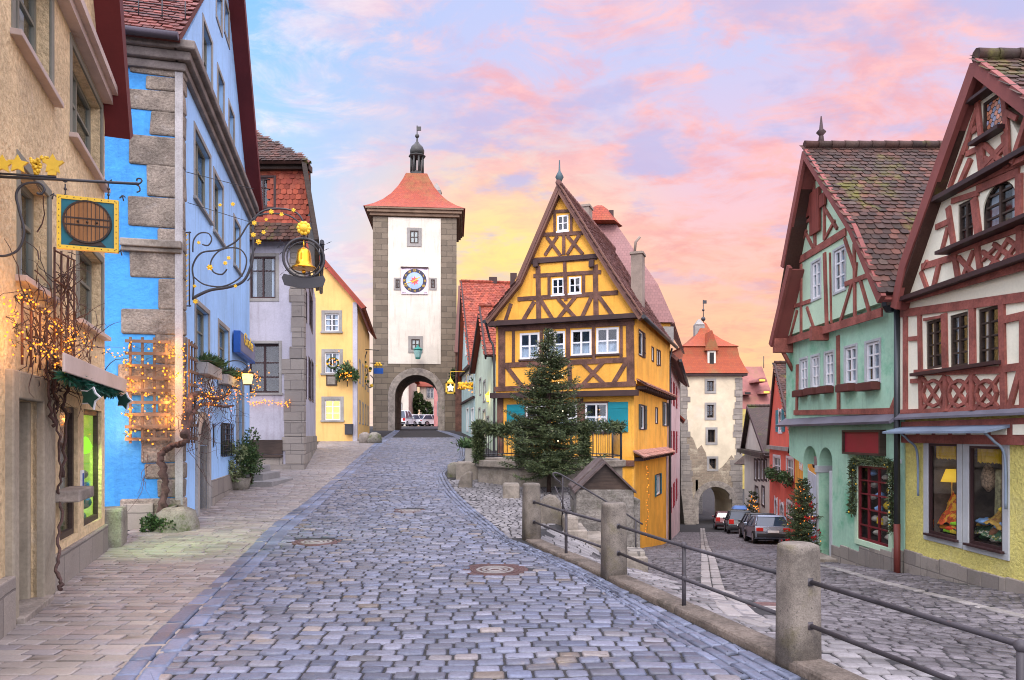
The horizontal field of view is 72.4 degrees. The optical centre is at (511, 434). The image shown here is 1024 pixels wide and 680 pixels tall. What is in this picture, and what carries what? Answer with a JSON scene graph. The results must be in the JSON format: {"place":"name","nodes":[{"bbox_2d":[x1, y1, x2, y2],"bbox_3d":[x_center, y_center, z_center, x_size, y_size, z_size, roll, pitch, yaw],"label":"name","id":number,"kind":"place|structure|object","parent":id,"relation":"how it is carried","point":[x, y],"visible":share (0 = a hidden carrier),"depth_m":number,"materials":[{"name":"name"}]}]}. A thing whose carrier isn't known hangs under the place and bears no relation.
{"place":"outdoors","nodes":[
{"label":"outdoors","id":0,"kind":"place"},
{"bbox_2d":[0,437,382,679],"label":"pavement","id":1,"kind":"structure","parent":0,"point":[85,621],"depth_m":8.42,"materials":[{"name":"stone"}]},
{"bbox_2d":[105,506,126,547],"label":"stone block","id":2,"kind":"structure","parent":1,"relation":"on","point":[116,519],"depth_m":11.17,"materials":[{"name":"stone"}]},
{"bbox_2d":[139,512,176,532],"bbox_3d":[-6.358,1.616,12.613,0.726,0.448,0.415,0,0,0],"label":"ground ivy","id":3,"kind":"object","parent":1,"relation":"on","point":[151,522],"visible":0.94,"depth_m":12.54,"materials":[{"name":"green plant"}]},
{"bbox_2d":[149,503,199,532],"bbox_3d":[-6.216,1.675,12.948,0.950,0.795,0.885,0,0,0],"label":"corner boulder","id":4,"kind":"object","parent":1,"relation":"on","point":[183,517],"visible":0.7,"depth_m":12.69,"materials":[{"name":"stone"}]},
{"bbox_2d":[233,477,251,489],"bbox_3d":[-7.500,1.360,19.200,0.680,0.380,0.663,0,0,0],"label":"planter","id":5,"kind":"object","parent":1,"relation":"on","point":[243,484],"visible":0.47,"depth_m":18.98,"materials":[{"name":"stone"}]},
{"bbox_2d":[221,440,251,482],"bbox_3d":[-7.425,0.721,18.851,0.850,1.180,1.049,0,0,0],"label":"variegated shrub","id":6,"kind":"object","parent":5,"relation":"in","point":[232,472],"visible":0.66,"depth_m":18.70,"materials":[{"name":"green plant"}]},
{"bbox_2d":[233,426,264,484],"bbox_3d":[-7.224,0.590,19.231,0.916,1.640,0.881,0,0,0],"label":"dark shrub","id":7,"kind":"object","parent":5,"relation":"in","point":[254,457],"visible":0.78,"depth_m":19.12,"materials":[{"name":"green plant"}]},
{"bbox_2d":[241,465,292,486],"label":"stone steps","id":8,"kind":"structure","parent":1,"relation":"on","point":[266,477],"depth_m":20.21,"materials":[{"name":"stone"}]},
{"bbox_2d":[135,437,740,679],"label":"cobbled street","id":9,"kind":"structure","parent":0,"point":[390,454],"depth_m":7.20,"materials":[{"name":"stone"}]},
{"bbox_2d":[463,563,527,575],"bbox_3d":[-0.230,1.827,9.420,0.900,0.036,0.900,0,0,0],"label":"manhole cover","id":10,"kind":"object","parent":9,"relation":"on","point":[504,569],"visible":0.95,"depth_m":9.40,"materials":[{"name":"metal"}]},
{"bbox_2d":[102,426,1023,679],"bbox_3d":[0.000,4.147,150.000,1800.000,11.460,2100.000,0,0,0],"label":"ground","id":11,"kind":"structure","parent":0,"point":[708,511],"depth_m":7.83,"materials":[{"name":"stone"}]},
{"bbox_2d":[0,0,132,639],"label":"beige house","id":12,"kind":"structure","parent":11,"relation":"on","point":[64,88],"depth_m":7.91,"materials":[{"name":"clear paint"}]},
{"bbox_2d":[10,0,63,107],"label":"window","id":13,"kind":"structure","parent":12,"relation":"in","point":[23,12],"depth_m":7.80,"materials":[{"name":"beige stone"}]},
{"bbox_2d":[15,149,59,304],"bbox_3d":[-5.234,-2.150,7.431,0.978,1.300,1.333,0,0,0],"label":"window","id":14,"kind":"structure","parent":12,"relation":"in","point":[25,197],"depth_m":7.81,"materials":[{"name":"beige stone"}]},
{"bbox_2d":[21,294,60,371],"bbox_3d":[-4.911,-0.998,7.217,0.156,0.671,1.446,0,0,-20],"label":"trellis","id":15,"kind":"object","parent":12,"relation":"attached to","point":[22,323],"visible":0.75,"depth_m":6.89,"materials":[{"name":"wood"}]},
{"bbox_2d":[4,315,79,368],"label":"fairy lights","id":16,"kind":"object","parent":15,"relation":"attached to","point":[43,351],"visible":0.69,"depth_m":6.98,"materials":[{"name":"yellow glass"}]},
{"bbox_2d":[3,289,104,356],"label":"fairy lights","id":17,"kind":"object","parent":15,"relation":"attached to","point":[27,303],"visible":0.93,"depth_m":6.80,"materials":[{"name":"yellow glass"}]},
{"bbox_2d":[53,247,75,361],"bbox_3d":[-5.337,-1.472,8.363,0.156,1.344,1.587,0,0,-20],"label":"trellis","id":18,"kind":"object","parent":12,"relation":"attached to","point":[55,281],"visible":0.7,"depth_m":7.99,"materials":[{"name":"wood"}]},
{"bbox_2d":[0,184,129,590],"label":"bare creeper","id":19,"kind":"object","parent":12,"relation":"attached to","point":[55,397],"visible":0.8,"depth_m":7.78,"materials":[{"name":"brown plant"}]},
{"bbox_2d":[60,406,73,539],"bbox_3d":[-5.719,0.470,8.776,0.195,1.660,0.922,0,0,-20],"label":"window","id":20,"kind":"structure","parent":12,"relation":"in","point":[67,527],"depth_m":9.18,"materials":[{"name":"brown wood"}]},
{"bbox_2d":[0,153,142,256],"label":"hanging sign","id":21,"kind":"object","parent":12,"relation":"attached to","point":[90,224],"visible":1,"depth_m":6.41,"materials":[{"name":"gold metal"}]},
{"bbox_2d":[55,486,93,502],"bbox_3d":[-5.256,0.710,8.398,0.280,0.140,0.799,0,0,-20],"label":"stone bracket","id":22,"kind":"object","parent":12,"relation":"attached to","point":[73,494],"visible":0.8,"depth_m":8.07,"materials":[{"name":"grey stone"}]},
{"bbox_2d":[51,370,123,399],"bbox_3d":[-4.708,-0.544,7.906,0.266,0.283,2.762,0,0,-20],"label":"tinsel fringe","id":23,"kind":"object","parent":12,"relation":"hanging from","point":[70,380],"visible":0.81,"depth_m":7.22,"materials":[{"name":"green plastic"}]},
{"bbox_2d":[80,409,97,525],"bbox_3d":[-6.198,0.460,10.014,0.426,1.640,1.421,0,0,-18],"label":"window","id":24,"kind":"structure","parent":12,"relation":"in","point":[88,476],"depth_m":10.64,"materials":[{"name":"green glass"}]},
{"bbox_2d":[69,32,110,192],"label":"window","id":25,"kind":"structure","parent":12,"relation":"in","point":[78,101],"depth_m":10.01,"materials":[{"name":"grey glass"}]},
{"bbox_2d":[76,250,110,340],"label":"window","id":26,"kind":"structure","parent":12,"relation":"in","point":[84,287],"depth_m":10.67,"materials":[{"name":"grey glass"}]},
{"bbox_2d":[105,0,263,529],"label":"blue house","id":27,"kind":"structure","parent":11,"relation":"on","point":[191,88],"depth_m":13.15,"materials":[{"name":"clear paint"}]},
{"bbox_2d":[125,337,170,442],"bbox_3d":[-6.725,-0.821,12.933,0.770,1.961,0.055,0,0,-13],"label":"lattice","id":28,"kind":"object","parent":27,"relation":"attached to","point":[154,365],"visible":0.94,"depth_m":12.92,"materials":[{"name":"wood"}]},
{"bbox_2d":[188,339,197,442],"bbox_3d":[-6.158,-0.820,13.494,0.055,1.969,0.695,0,0,-13],"label":"lattice","id":29,"kind":"object","parent":27,"relation":"attached to","point":[191,371],"visible":0.77,"depth_m":13.49,"materials":[{"name":"wood"}]},
{"bbox_2d":[194,298,209,362],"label":"window","id":30,"kind":"structure","parent":27,"relation":"in","point":[197,334],"depth_m":15.74,"materials":[{"name":"grey glass"}]},
{"bbox_2d":[195,412,210,516],"bbox_3d":[-6.886,0.653,15.091,0.831,2.294,1.494,0,0,0],"label":"arched door","id":31,"kind":"structure","parent":27,"relation":"in","point":[199,492],"depth_m":15.60,"materials":[{"name":"grey wood"}]},
{"bbox_2d":[193,121,213,225],"bbox_3d":[-6.880,-5.609,15.164,0.928,1.599,1.923,0,0,0],"label":"window","id":32,"kind":"structure","parent":27,"relation":"in","point":[198,155],"depth_m":15.67,"materials":[{"name":"grey glass"}]},
{"bbox_2d":[202,13,212,86],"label":"window","id":33,"kind":"structure","parent":27,"relation":"in","point":[204,45],"depth_m":16.02,"materials":[{"name":"grey glass"}]},
{"bbox_2d":[196,349,229,379],"bbox_3d":[-6.526,-1.536,15.201,0.690,0.552,2.002,0,0,-9],"label":"flower box","id":34,"kind":"object","parent":27,"relation":"attached to","point":[214,363],"visible":0.97,"depth_m":14.67,"materials":[{"name":"grey stone"}]},
{"bbox_2d":[213,166,225,246],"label":"window","id":35,"kind":"structure","parent":27,"relation":"in","point":[215,208],"depth_m":17.34,"materials":[{"name":"grey glass"}]},
{"bbox_2d":[218,364,243,388],"bbox_3d":[-7.090,-1.491,17.876,0.580,0.530,2.337,0,0,-12],"label":"flower box","id":36,"kind":"object","parent":27,"relation":"attached to","point":[230,377],"visible":0.85,"depth_m":17.24,"materials":[{"name":"grey stone"}]},
{"bbox_2d":[233,330,254,363],"bbox_3d":[-7.843,-2.571,20.586,0.201,0.655,3.158,0,0,-13],"label":"shop board","id":37,"kind":"object","parent":27,"relation":"attached to","point":[243,346],"visible":1,"depth_m":19.76,"materials":[{"name":"blue paint"}]},
{"bbox_2d":[185,171,331,306],"bbox_3d":[-5.015,-3.769,13.816,2.830,2.622,0.474,0,0,-9],"label":"bell sign","id":38,"kind":"object","parent":27,"relation":"attached to","point":[303,264],"visible":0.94,"depth_m":13.83,"materials":[{"name":"black metal"}]},
{"bbox_2d":[128,354,251,512],"bbox_3d":[-6.595,0.074,15.476,2.031,3.650,6.381,0,0,0],"label":"old wisteria","id":39,"kind":"object","parent":11,"relation":"on","point":[188,421],"visible":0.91,"depth_m":13.20,"materials":[{"name":"brown plant"}]},
{"bbox_2d":[112,430,399,679],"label":"street edging","id":40,"kind":"object","parent":11,"relation":"on","point":[137,662],"visible":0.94,"depth_m":7.74,"materials":[{"name":"stone"}]},
{"bbox_2d":[250,130,323,469],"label":"corner house","id":41,"kind":"structure","parent":11,"relation":"on","point":[283,327],"depth_m":24.80,"materials":[{"name":"grey paint"}]},
{"bbox_2d":[250,253,278,301],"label":"window","id":42,"kind":"structure","parent":41,"relation":"in","point":[265,277],"depth_m":24.89,"materials":[{"name":"glass"}]},
{"bbox_2d":[250,341,282,394],"bbox_3d":[-8.831,-2.369,25.050,1.429,1.934,0.600,0,0,0],"label":"window","id":43,"kind":"structure","parent":41,"relation":"in","point":[268,354],"depth_m":25.35,"materials":[{"name":"brown paint"}]},
{"bbox_2d":[306,241,376,440],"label":"yellow house","id":44,"kind":"structure","parent":11,"relation":"on","point":[343,325],"depth_m":42.40,"materials":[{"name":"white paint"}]},
{"bbox_2d":[320,310,342,332],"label":"window","id":45,"kind":"structure","parent":44,"relation":"in","point":[331,320],"depth_m":42.38,"materials":[{"name":"white paint"}]},
{"bbox_2d":[320,349,342,374],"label":"window","id":46,"kind":"structure","parent":44,"relation":"in","point":[326,354],"depth_m":42.46,"materials":[{"name":"white paint"}]},
{"bbox_2d":[320,396,343,421],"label":"window","id":47,"kind":"structure","parent":44,"relation":"in","point":[332,407],"depth_m":42.42,"materials":[{"name":"white paint"}]},
{"bbox_2d":[334,360,359,386],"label":"fir spray","id":48,"kind":"object","parent":44,"relation":"attached to","point":[348,371],"visible":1,"depth_m":41.88,"materials":[{"name":"green plant"}]},
{"bbox_2d":[363,125,464,430],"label":"gate tower","id":49,"kind":"structure","parent":11,"relation":"on","point":[416,218],"depth_m":60.25,"materials":[{"name":"paint"}]},
{"bbox_2d":[412,391,433,414],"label":"street tree","id":50,"kind":"object","parent":11,"relation":"on","point":[423,405],"visible":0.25,"depth_m":96.07,"materials":[{"name":"green plant"}]},
{"bbox_2d":[454,286,461,430],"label":"dark roofed house","id":51,"kind":"structure","parent":11,"relation":"on","point":[458,410],"depth_m":58.00,"materials":[{"name":"brown tile"}]},
{"bbox_2d":[469,304,496,450],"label":"mint house","id":52,"kind":"structure","parent":11,"relation":"on","point":[481,365],"depth_m":37.71,"materials":[{"name":"green paint"}]},
{"bbox_2d":[457,273,516,436],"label":"aqua house","id":53,"kind":"structure","parent":11,"relation":"on","point":[474,294],"depth_m":51.69,"materials":[{"name":"white paint"}]},
{"bbox_2d":[448,479,571,538],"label":"forecourt","id":54,"kind":"structure","parent":11,"relation":"on","point":[487,505],"depth_m":16.60,"materials":[{"name":"stone"}]},
{"bbox_2d":[475,427,625,486],"bbox_3d":[1.150,0.728,21.900,4.527,2.050,4.527,0,0,0],"label":"fountain basin","id":55,"kind":"object","parent":54,"relation":"on","point":[491,469],"visible":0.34,"depth_m":20.45,"materials":[{"name":"grey stone"}]},
{"bbox_2d":[470,419,487,465],"bbox_3d":[-0.996,0.252,20.966,0.592,1.515,0.560,0,0,0],"label":"fir garland","id":56,"kind":"object","parent":55,"relation":"attached to","point":[478,443],"visible":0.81,"depth_m":20.88,"materials":[{"name":"green plant"}]},
{"bbox_2d":[468,417,628,438],"bbox_3d":[0.661,-0.182,20.810,5.128,0.736,2.818,0,0,23],"label":"fir garland","id":57,"kind":"object","parent":55,"relation":"attached to","point":[491,428],"visible":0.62,"depth_m":20.33,"materials":[{"name":"green plant"}]},
{"bbox_2d":[576,418,593,467],"bbox_3d":[2.047,0.221,19.712,0.586,1.480,0.579,0,0,0],"label":"fir garland","id":58,"kind":"object","parent":55,"relation":"attached to","point":[586,453],"visible":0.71,"depth_m":19.61,"materials":[{"name":"green plant"}]},
{"bbox_2d":[499,327,607,492],"bbox_3d":[1.107,-0.659,18.685,2.987,4.456,2.699,0,0,0],"label":"christmas tree","id":59,"kind":"object","parent":54,"relation":"on","point":[542,437],"visible":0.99,"depth_m":18.40,"materials":[{"name":"green plant"}]},
{"bbox_2d":[541,494,561,524],"bbox_3d":[0.738,1.626,13.775,0.481,0.897,0.350,0,0,0],"label":"boulder","id":60,"kind":"object","parent":11,"relation":"on","point":[549,515],"visible":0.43,"depth_m":13.60,"materials":[{"name":"stone"}]},
{"bbox_2d":[482,160,678,547],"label":"timbered house","id":61,"kind":"structure","parent":11,"relation":"on","point":[577,287],"depth_m":27.91,"materials":[{"name":"yellow paint"}]},
{"bbox_2d":[518,332,538,361],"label":"window","id":62,"kind":"structure","parent":61,"relation":"in","point":[528,342],"depth_m":28.46,"materials":[{"name":"white paint"}]},
{"bbox_2d":[570,329,591,357],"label":"window","id":63,"kind":"structure","parent":61,"relation":"in","point":[580,339],"depth_m":27.67,"materials":[{"name":"white paint"}]},
{"bbox_2d":[583,401,627,433],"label":"window","id":64,"kind":"structure","parent":61,"relation":"in","point":[606,410],"depth_m":27.34,"materials":[{"name":"white paint"}]},
{"bbox_2d":[595,327,619,355],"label":"window","id":65,"kind":"structure","parent":61,"relation":"in","point":[607,339],"depth_m":27.30,"materials":[{"name":"white paint"}]},
{"bbox_2d":[568,457,639,546],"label":"well house","id":66,"kind":"structure","parent":11,"relation":"on","point":[602,478],"depth_m":14.50,"materials":[{"name":"stone"}]},
{"bbox_2d":[568,523,647,571],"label":"stone stairs","id":67,"kind":"structure","parent":11,"relation":"on","point":[581,532],"depth_m":13.15,"materials":[{"name":"grey stone"}]},
{"bbox_2d":[552,472,642,546],"bbox_3d":[1.682,1.539,13.750,1.787,1.616,0.036,0,0,0],"label":"stair handrail","id":68,"kind":"object","parent":67,"relation":"on","point":[584,488],"visible":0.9,"depth_m":13.74,"materials":[{"name":"metal"}]},
{"bbox_2d":[433,430,800,679],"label":"street edging","id":69,"kind":"object","parent":11,"relation":"on","point":[744,664],"visible":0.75,"depth_m":6.79,"materials":[{"name":"stone"}]},
{"bbox_2d":[592,205,684,539],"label":"hipped house","id":70,"kind":"structure","parent":11,"relation":"on","point":[606,221],"depth_m":37.99,"materials":[{"name":"red paint"}]},
{"bbox_2d":[666,353,689,538],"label":"rose house","id":71,"kind":"structure","parent":11,"relation":"on","point":[678,373],"depth_m":44.69,"materials":[{"name":"pink paint"}]},
{"bbox_2d":[680,489,695,524],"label":"stone buttress","id":72,"kind":"structure","parent":11,"relation":"on","point":[687,513],"depth_m":70.99,"materials":[{"name":"grey stone"}]},
{"bbox_2d":[526,539,867,679],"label":"kerb","id":73,"kind":"structure","parent":11,"relation":"on","point":[753,641],"depth_m":6.58,"materials":[{"name":"stone"}]},
{"bbox_2d":[522,483,540,540],"bbox_3d":[0.330,1.356,11.900,0.280,1.070,0.280,0,0,-17],"label":"granite bollard","id":74,"kind":"object","parent":73,"relation":"on","point":[531,511],"visible":0.9,"depth_m":11.77,"materials":[{"name":"stone"}]},
{"bbox_2d":[533,500,600,552],"bbox_3d":[0.802,1.472,10.349,0.072,0.756,3.067,0,0,-17],"label":"iron railing","id":75,"kind":"object","parent":73,"relation":"on","point":[566,512],"visible":0.81,"depth_m":10.33,"materials":[{"name":"metal"}]},
{"bbox_2d":[601,502,626,580],"bbox_3d":[1.280,1.385,8.800,0.280,1.070,0.280,0,0,-17],"label":"granite bollard","id":76,"kind":"object","parent":73,"relation":"on","point":[613,537],"visible":0.87,"depth_m":8.67,"materials":[{"name":"stone"}]},
{"bbox_2d":[617,524,775,614],"bbox_3d":[1.763,1.472,7.149,0.069,0.756,3.265,0,0,-16],"label":"iron railing","id":77,"kind":"object","parent":73,"relation":"on","point":[684,546],"visible":0.85,"depth_m":7.06,"materials":[{"name":"metal"}]},
{"bbox_2d":[775,541,821,669],"bbox_3d":[2.250,1.385,5.500,0.280,1.070,0.280,0,0,-17],"label":"granite bollard","id":78,"kind":"object","parent":73,"relation":"on","point":[798,603],"visible":0.92,"depth_m":5.38,"materials":[{"name":"stone"}]},
{"bbox_2d":[808,578,1023,679],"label":"iron railing","id":79,"kind":"object","parent":73,"relation":"on","point":[1018,645],"visible":0.95,"depth_m":4.42,"materials":[{"name":"metal"}]},
{"bbox_2d":[672,300,748,523],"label":"gate tower","id":80,"kind":"structure","parent":11,"relation":"on","point":[711,410],"depth_m":72.00,"materials":[{"name":"paint"}]},
{"bbox_2d":[700,528,775,626],"bbox_3d":[9.240,4.965,33.532,0.816,6.193,55.109,0,0,15],"label":"lane gutter","id":81,"kind":"object","parent":11,"relation":"on","point":[726,609],"visible":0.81,"depth_m":8.91,"materials":[{"name":"stone"}]},
{"bbox_2d":[541,528,954,679],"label":"lane footpath","id":82,"kind":"structure","parent":11,"relation":"on","point":[849,656],"depth_m":6.55,"materials":[{"name":"stone"}]},
{"bbox_2d":[737,404,769,512],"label":"white house","id":83,"kind":"structure","parent":11,"relation":"on","point":[753,450],"depth_m":54.49,"materials":[{"name":"paint"}]},
{"bbox_2d":[742,356,770,488],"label":"hillside house","id":84,"kind":"structure","parent":11,"relation":"on","point":[756,389],"depth_m":130.88,"materials":[{"name":"pink paint"}]},
{"bbox_2d":[766,361,794,540],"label":"coral house","id":85,"kind":"structure","parent":11,"relation":"on","point":[777,446],"depth_m":42.63,"materials":[{"name":"red paint"}]},
{"bbox_2d":[788,447,816,541],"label":"ochre house","id":86,"kind":"structure","parent":11,"relation":"on","point":[811,472],"depth_m":26.13,"materials":[{"name":"orange paint"}]},
{"bbox_2d":[590,532,1023,679],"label":"cobbled lane","id":87,"kind":"structure","parent":11,"relation":"on","point":[763,552],"depth_m":9.69,"materials":[{"name":"stone"}]},
{"bbox_2d":[723,505,750,532],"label":"parked car","id":88,"kind":"object","parent":87,"relation":"on","point":[734,515],"visible":0.6,"depth_m":49.44,"materials":[{"name":"paint"}]},
{"bbox_2d":[742,515,790,542],"bbox_3d":[13.274,4.917,36.645,2.040,1.419,4.362,0,-6,10],"label":"parked car","id":89,"kind":"object","parent":87,"relation":"on","point":[756,528],"visible":0.86,"depth_m":34.93,"materials":[{"name":"silver metal"}]},
{"bbox_2d":[779,477,823,550],"bbox_3d":[7.659,2.201,18.417,1.171,2.214,1.408,0,0,43],"label":"christmas tree","id":90,"kind":"object","parent":87,"relation":"on","point":[803,531],"visible":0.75,"depth_m":18.24,"materials":[{"name":"green plant"}]},
{"bbox_2d":[769,116,941,572],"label":"green house","id":91,"kind":"structure","parent":11,"relation":"on","point":[854,208],"depth_m":16.72,"materials":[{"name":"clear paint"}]},
{"bbox_2d":[810,353,819,386],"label":"window","id":92,"kind":"structure","parent":91,"relation":"in","point":[814,359],"depth_m":18.15,"materials":[{"name":"white paint"}]},
{"bbox_2d":[810,257,820,302],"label":"window","id":93,"kind":"structure","parent":91,"relation":"in","point":[815,266],"depth_m":17.85,"materials":[{"name":"white paint"}]},
{"bbox_2d":[815,465,831,555],"bbox_3d":[8.135,1.925,17.786,0.510,2.950,0.893,0,0,0],"label":"door","id":94,"kind":"structure","parent":91,"relation":"in","point":[818,469],"depth_m":18.07,"materials":[{"name":"grey stone"}]},
{"bbox_2d":[824,349,834,386],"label":"window","id":95,"kind":"structure","parent":91,"relation":"in","point":[829,356],"depth_m":17.35,"materials":[{"name":"white paint"}]},
{"bbox_2d":[832,244,845,295],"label":"window","id":96,"kind":"structure","parent":91,"relation":"in","point":[839,253],"depth_m":16.65,"materials":[{"name":"white paint"}]},
{"bbox_2d":[844,343,857,383],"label":"window","id":97,"kind":"structure","parent":91,"relation":"in","point":[850,351],"depth_m":16.29,"materials":[{"name":"white paint"}]},
{"bbox_2d":[842,430,885,455],"bbox_3d":[7.870,0.172,15.701,0.140,0.558,1.705,0,0,0],"label":"shop signboard","id":98,"kind":"object","parent":91,"relation":"attached to","point":[865,442],"visible":0.93,"depth_m":15.58,"materials":[{"name":"red paint"}]},
{"bbox_2d":[845,455,893,535],"bbox_3d":[7.812,1.256,15.250,0.311,1.662,2.040,0,0,0],"label":"fir garland","id":99,"kind":"object","parent":91,"relation":"attached to","point":[888,463],"visible":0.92,"depth_m":15.15,"materials":[{"name":"green plant"}]},
{"bbox_2d":[864,337,880,382],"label":"window","id":100,"kind":"structure","parent":91,"relation":"in","point":[872,348],"depth_m":15.30,"materials":[{"name":"white paint"}]},
{"bbox_2d":[854,463,892,551],"bbox_3d":[8.198,1.535,15.710,0.584,1.944,2.253,0,0,0],"label":"shop window","id":101,"kind":"structure","parent":91,"relation":"in","point":[871,529],"depth_m":15.86,"materials":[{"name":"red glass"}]},
{"bbox_2d":[820,564,1023,617],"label":"lane gutter","id":102,"kind":"object","parent":11,"relation":"on","point":[991,609],"visible":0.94,"depth_m":10.75,"materials":[{"name":"stone"}]},
{"bbox_2d":[881,47,1023,593],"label":"red timbered house","id":103,"kind":"structure","parent":11,"relation":"on","point":[955,305],"depth_m":12.02,"materials":[{"name":"brown paint"}]},
{"bbox_2d":[927,318,941,368],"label":"window","id":104,"kind":"structure","parent":103,"relation":"in","point":[934,360],"depth_m":13.17,"materials":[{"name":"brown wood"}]},
{"bbox_2d":[951,312,967,366],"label":"window","id":105,"kind":"structure","parent":103,"relation":"in","point":[959,322],"depth_m":12.45,"materials":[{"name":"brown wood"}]},
{"bbox_2d":[959,198,972,240],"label":"window","id":106,"kind":"structure","parent":103,"relation":"in","point":[965,216],"depth_m":12.13,"materials":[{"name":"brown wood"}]},
{"bbox_2d":[934,446,1001,550],"bbox_3d":[8.272,1.027,12.270,0.675,1.700,1.953,0,0,0],"label":"shop window","id":107,"kind":"structure","parent":103,"relation":"in","point":[990,529],"depth_m":12.10,"materials":[{"name":"glass"}]},
{"bbox_2d":[979,305,998,362],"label":"window","id":108,"kind":"structure","parent":103,"relation":"in","point":[988,317],"depth_m":11.70,"materials":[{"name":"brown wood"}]},
{"bbox_2d":[983,95,1012,131],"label":"window","id":109,"kind":"structure","parent":103,"relation":"in","point":[992,115],"depth_m":11.37,"materials":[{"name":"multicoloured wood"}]},
{"bbox_2d":[984,181,1014,229],"bbox_3d":[7.961,-3.662,11.154,0.358,0.797,0.840,0,0,0],"label":"window","id":110,"kind":"structure","parent":103,"relation":"in","point":[1000,203],"depth_m":11.35,"materials":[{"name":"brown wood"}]},
{"bbox_2d":[246,0,1023,425],"label":"sky","id":111,"kind":"structure","parent":0,"point":[688,121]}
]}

